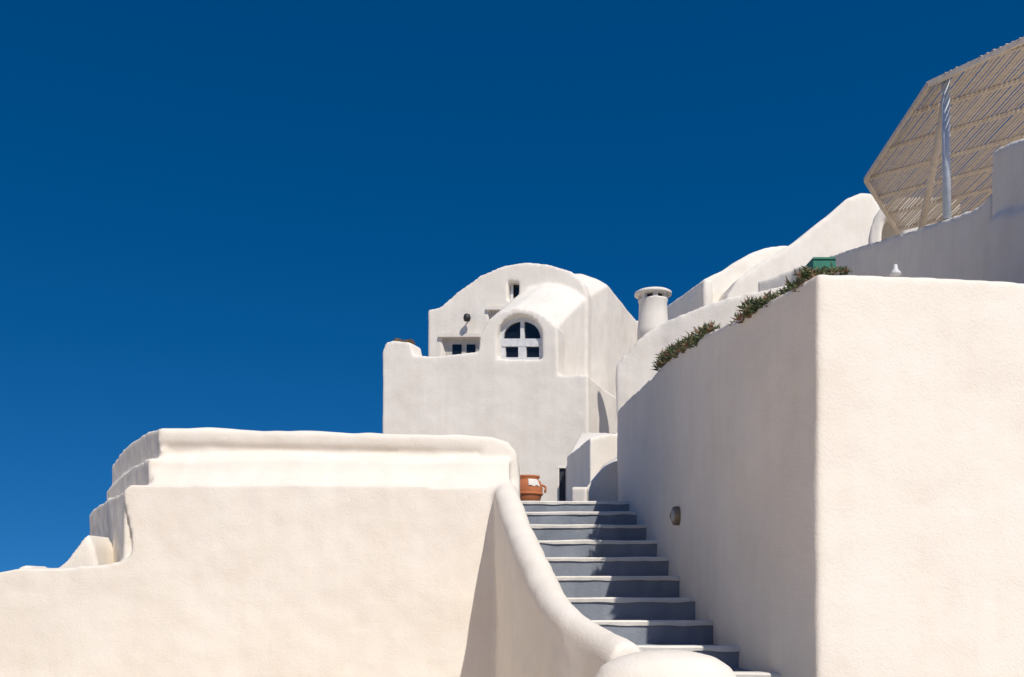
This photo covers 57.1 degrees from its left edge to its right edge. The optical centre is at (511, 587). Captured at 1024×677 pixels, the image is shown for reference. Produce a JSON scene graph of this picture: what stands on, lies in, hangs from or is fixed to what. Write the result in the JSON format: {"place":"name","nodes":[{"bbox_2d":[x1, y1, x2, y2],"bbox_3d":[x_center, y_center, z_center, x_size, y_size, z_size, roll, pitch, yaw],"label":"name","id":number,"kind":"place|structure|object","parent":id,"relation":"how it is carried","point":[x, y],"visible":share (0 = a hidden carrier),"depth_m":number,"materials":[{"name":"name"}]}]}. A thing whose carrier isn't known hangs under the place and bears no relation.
{"place":"outdoors","nodes":[
{"label":"outdoors","id":0,"kind":"place"},
{"bbox_2d":[0,0,1023,571],"label":"sky","id":1,"kind":"structure","parent":0,"point":[214,213],"materials":[{"name":"blue"}]},
{"bbox_2d":[868,197,959,243],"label":"arched wing","id":2,"kind":"structure","parent":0,"point":[881,228],"depth_m":21.77,"materials":[{"name":"white paint"}]},
{"label":"ground","id":3,"kind":"structure","parent":0,"visible":0},
{"bbox_2d":[0,427,640,676],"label":"terrace wall","id":4,"kind":"structure","parent":3,"relation":"on","point":[243,553],"depth_m":8.64,"materials":[{"name":"white paint"}]},
{"bbox_2d":[19,535,113,568],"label":"wall","id":5,"kind":"structure","parent":4,"relation":"attached to","point":[93,550],"depth_m":9.12,"materials":[{"name":"white paint"}]},
{"bbox_2d":[383,263,636,500],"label":"walls and vaults","id":6,"kind":"structure","parent":3,"relation":"on","point":[540,416],"depth_m":22.88,"materials":[{"name":"white paint"}]},
{"bbox_2d":[393,338,414,343],"bbox_3d":[-2.729,-6.148,23.509,0.527,0.120,0.337,0,0,17],"label":"roof tiles stub","id":7,"kind":"object","parent":6,"relation":"on","point":[407,340],"visible":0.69,"depth_m":23.40,"materials":[{"name":"ceramic"}]},
{"bbox_2d":[438,333,480,338],"bbox_3d":[-1.374,-6.693,25.027,1.186,0.194,0.220,0,0,20],"label":"door lintel","id":8,"kind":"structure","parent":6,"relation":"attached to","point":[460,335],"depth_m":24.96,"materials":[{"name":"white paint"}]},
{"bbox_2d":[445,339,479,355],"bbox_3d":[-1.326,-5.805,25.132,1.129,1.963,0.030,0,0,20],"label":"door","id":9,"kind":"structure","parent":6,"relation":"attached to","point":[450,342],"depth_m":25.11,"materials":[{"name":"paint"}]},
{"bbox_2d":[452,344,461,354],"bbox_3d":[-1.473,-6.210,25.158,0.265,0.614,0.010,0,0,20],"label":"door glass","id":10,"kind":"object","parent":9,"relation":"in","point":[456,348],"visible":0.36,"depth_m":25.16,"materials":[{"name":"blue glass"}]},
{"bbox_2d":[467,344,474,352],"bbox_3d":[-1.093,-6.176,25.021,0.243,0.609,0.010,0,0,20],"label":"door glass","id":11,"kind":"object","parent":9,"relation":"in","point":[470,348],"visible":0.36,"depth_m":25.02,"materials":[{"name":"blue glass"}]},
{"bbox_2d":[463,313,470,321],"bbox_3d":[-1.134,-7.096,24.762,0.196,0.219,0.367,0,0,34],"label":"facade lantern","id":12,"kind":"object","parent":6,"relation":"attached to","point":[467,317],"visible":1,"depth_m":24.62,"materials":[{"name":"metal"}]},
{"bbox_2d":[486,306,504,310],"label":"shutter lintel","id":13,"kind":"structure","parent":6,"relation":"attached to","point":[494,308],"depth_m":24.61,"materials":[{"name":"white paint"}]},
{"bbox_2d":[510,284,513,300],"bbox_3d":[0.001,-7.741,24.717,0.072,0.536,0.050,0,0,20],"label":"window shutter","id":14,"kind":"object","parent":6,"relation":"on","point":[511,291],"depth_m":24.70,"materials":[{"name":"paint"}]},
{"bbox_2d":[514,285,518,297],"bbox_3d":[0.123,-7.731,24.764,0.380,0.602,0.020,0,0,20],"label":"window glass","id":15,"kind":"object","parent":6,"relation":"attached to","point":[516,290],"visible":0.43,"depth_m":24.75,"materials":[{"name":"black glass"}]},
{"bbox_2d":[500,317,542,357],"bbox_3d":[0.239,-5.879,22.356,1.224,1.174,0.060,0,0,20],"label":"window frame","id":16,"kind":"object","parent":6,"relation":"attached to","point":[507,325],"visible":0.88,"depth_m":22.39,"materials":[{"name":"white wood"}]},
{"bbox_2d":[501,339,541,346],"bbox_3d":[0.253,-5.818,22.341,1.060,0.279,0.065,0,0,20],"label":"window transom","id":17,"kind":"object","parent":16,"relation":"attached to","point":[521,342],"depth_m":22.32,"materials":[{"name":"white wood"}]},
{"bbox_2d":[501,357,541,359],"bbox_3d":[0.252,-5.403,22.339,1.060,0.211,0.070,0,0,20],"label":"window bottom rail","id":18,"kind":"object","parent":16,"relation":"attached to","point":[523,358],"depth_m":22.30,"materials":[{"name":"white wood"}]},
{"bbox_2d":[504,322,539,356],"bbox_3d":[0.255,-5.894,22.399,1.191,1.141,0.020,0,0,20],"label":"window glass","id":19,"kind":"object","parent":16,"relation":"in","point":[513,331],"visible":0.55,"depth_m":22.39,"materials":[{"name":"black glass"}]},
{"bbox_2d":[518,346,526,356],"bbox_3d":[0.250,-5.572,22.345,0.196,0.355,0.060,0,0,20],"label":"window mullion","id":20,"kind":"structure","parent":16,"relation":"attached to","point":[522,351],"depth_m":22.32},
{"bbox_2d":[520,321,524,338],"bbox_3d":[0.254,-5.903,22.356,0.112,1.009,0.090,0,0,0],"label":"window mullion","id":21,"kind":"structure","parent":16,"relation":"attached to","point":[522,329],"depth_m":22.33},
{"bbox_2d":[557,465,566,500],"bbox_3d":[0.963,-1.905,17.980,0.200,0.849,0.100,0,0,0],"label":"frame","id":22,"kind":"object","parent":6,"relation":"attached to","point":[561,466],"visible":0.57,"depth_m":17.93,"materials":[{"name":"white paint"}]},
{"bbox_2d":[559,468,564,500],"bbox_3d":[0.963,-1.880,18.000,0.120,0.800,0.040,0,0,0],"label":"door leaf","id":23,"kind":"object","parent":22,"relation":"attached to","point":[561,484],"visible":0.64,"depth_m":17.98,"materials":[{"name":"wood"}]},
{"bbox_2d":[567,433,616,500],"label":"stair head pier","id":24,"kind":"structure","parent":3,"relation":"on","point":[590,456],"depth_m":15.44,"materials":[{"name":"white paint"}]},
{"bbox_2d":[572,457,617,500],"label":"landing kerb wall","id":25,"kind":"structure","parent":3,"relation":"on","point":[602,485],"depth_m":12.90,"materials":[{"name":"white paint"}]},
{"bbox_2d":[521,501,780,676],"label":"staircase","id":26,"kind":"structure","parent":3,"relation":"on","point":[610,568],"depth_m":8.35,"materials":[{"name":"blue paint"}]},
{"bbox_2d":[520,475,546,500],"bbox_3d":[0.185,-1.246,12.100,0.431,0.375,0.431,0,0,-41],"label":"terracotta urn","id":27,"kind":"object","parent":26,"relation":"on","point":[531,488],"visible":0.6,"depth_m":11.93,"materials":[{"name":"orange ceramic"}]},
{"bbox_2d":[595,650,735,676],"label":"rounded newel","id":28,"kind":"object","parent":3,"relation":"on","point":[668,663],"visible":1,"depth_m":5.07,"materials":[{"name":"white paint"}]},
{"bbox_2d":[616,286,786,432],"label":"sweeping terrace wall","id":29,"kind":"structure","parent":3,"relation":"on","point":[635,372],"depth_m":17.61,"materials":[{"name":"white paint"}]},
{"bbox_2d":[667,246,786,319],"bbox_3d":[6.679,-4.455,30.523,4.073,12.375,6.467,0,0,-14],"label":"vault","id":30,"kind":"object","parent":3,"relation":"on","point":[710,289],"visible":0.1,"depth_m":28.72,"materials":[{"name":"white paint"}]},
{"bbox_2d":[617,275,1023,676],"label":"stair side wall","id":31,"kind":"structure","parent":3,"relation":"on","point":[832,466],"depth_m":5.53,"materials":[{"name":"white paint"}]},
{"bbox_2d":[669,506,680,524],"bbox_3d":[1.464,-0.640,8.380,0.123,0.170,0.172,0,0,0],"label":"bulkhead light","id":32,"kind":"object","parent":31,"relation":"attached to","point":[675,515],"visible":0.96,"depth_m":8.32,"materials":[{"name":"grey metal"}]},
{"bbox_2d":[651,320,720,370],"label":"succulent plants","id":33,"kind":"object","parent":31,"relation":"on","point":[673,350],"visible":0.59,"depth_m":8.07,"materials":[{"name":"green plant"}]},
{"bbox_2d":[731,260,837,322],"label":"succulent plants","id":34,"kind":"object","parent":31,"relation":"on","point":[750,308],"visible":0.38,"depth_m":5.84,"materials":[{"name":"green plant"}]},
{"bbox_2d":[727,266,852,325],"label":"succulent plants","id":35,"kind":"object","parent":31,"relation":"on","point":[843,270],"visible":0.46,"depth_m":5.94,"materials":[{"name":"green plant"}]},
{"bbox_2d":[889,264,900,276],"bbox_3d":[2.303,-1.910,5.650,0.068,0.065,0.068,0,0,0],"label":"wall top spotlight","id":36,"kind":"object","parent":31,"relation":"on","point":[895,272],"depth_m":5.64,"materials":[{"name":"paint"}]},
{"bbox_3d":[3.920,-1.953,9.165,4.560,0.574,7.330,0,0,0],"label":"planting bed","id":37,"kind":"object","parent":31,"relation":"in","visible":0},
{"bbox_2d":[806,257,835,271],"bbox_3d":[2.792,-2.898,8.500,0.200,0.110,0.200,0,0,0],"label":"green crate","id":38,"kind":"object","parent":37,"relation":"on","point":[819,262],"visible":0.59,"depth_m":8.40,"materials":[{"name":"plastic"}]},
{"bbox_2d":[758,195,992,291],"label":"retaining wall","id":39,"kind":"structure","parent":3,"relation":"on","point":[955,247],"depth_m":13.35,"materials":[{"name":"white paint"}]},
{"bbox_2d":[864,37,1023,233],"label":"cane pergola","id":40,"kind":"object","parent":39,"relation":"on","point":[943,133],"visible":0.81,"depth_m":14.45,"materials":[{"name":"beige wicker"}]},
{"bbox_2d":[988,139,1023,283],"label":"pergola side wall","id":41,"kind":"structure","parent":3,"relation":"on","point":[1006,241],"depth_m":10.22,"materials":[{"name":"white paint"}]},
{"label":"hillside","id":42,"kind":"structure","parent":0,"visible":0},
{"bbox_2d":[635,287,671,340],"bbox_3d":[3.150,-6.037,21.000,0.820,1.283,0.820,0,0,0],"label":"chimney","id":43,"kind":"object","parent":42,"relation":"on","point":[652,302],"visible":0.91,"depth_m":20.72,"materials":[{"name":"white paint"}]},
{"bbox_2d":[718,193,879,300],"bbox_3d":[9.052,-5.803,30.520,6.376,11.666,6.070,0,0,-6],"label":"vault","id":44,"kind":"object","parent":42,"relation":"on","point":[845,225],"visible":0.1,"depth_m":27.51,"materials":[{"name":"white paint"}]}
]}

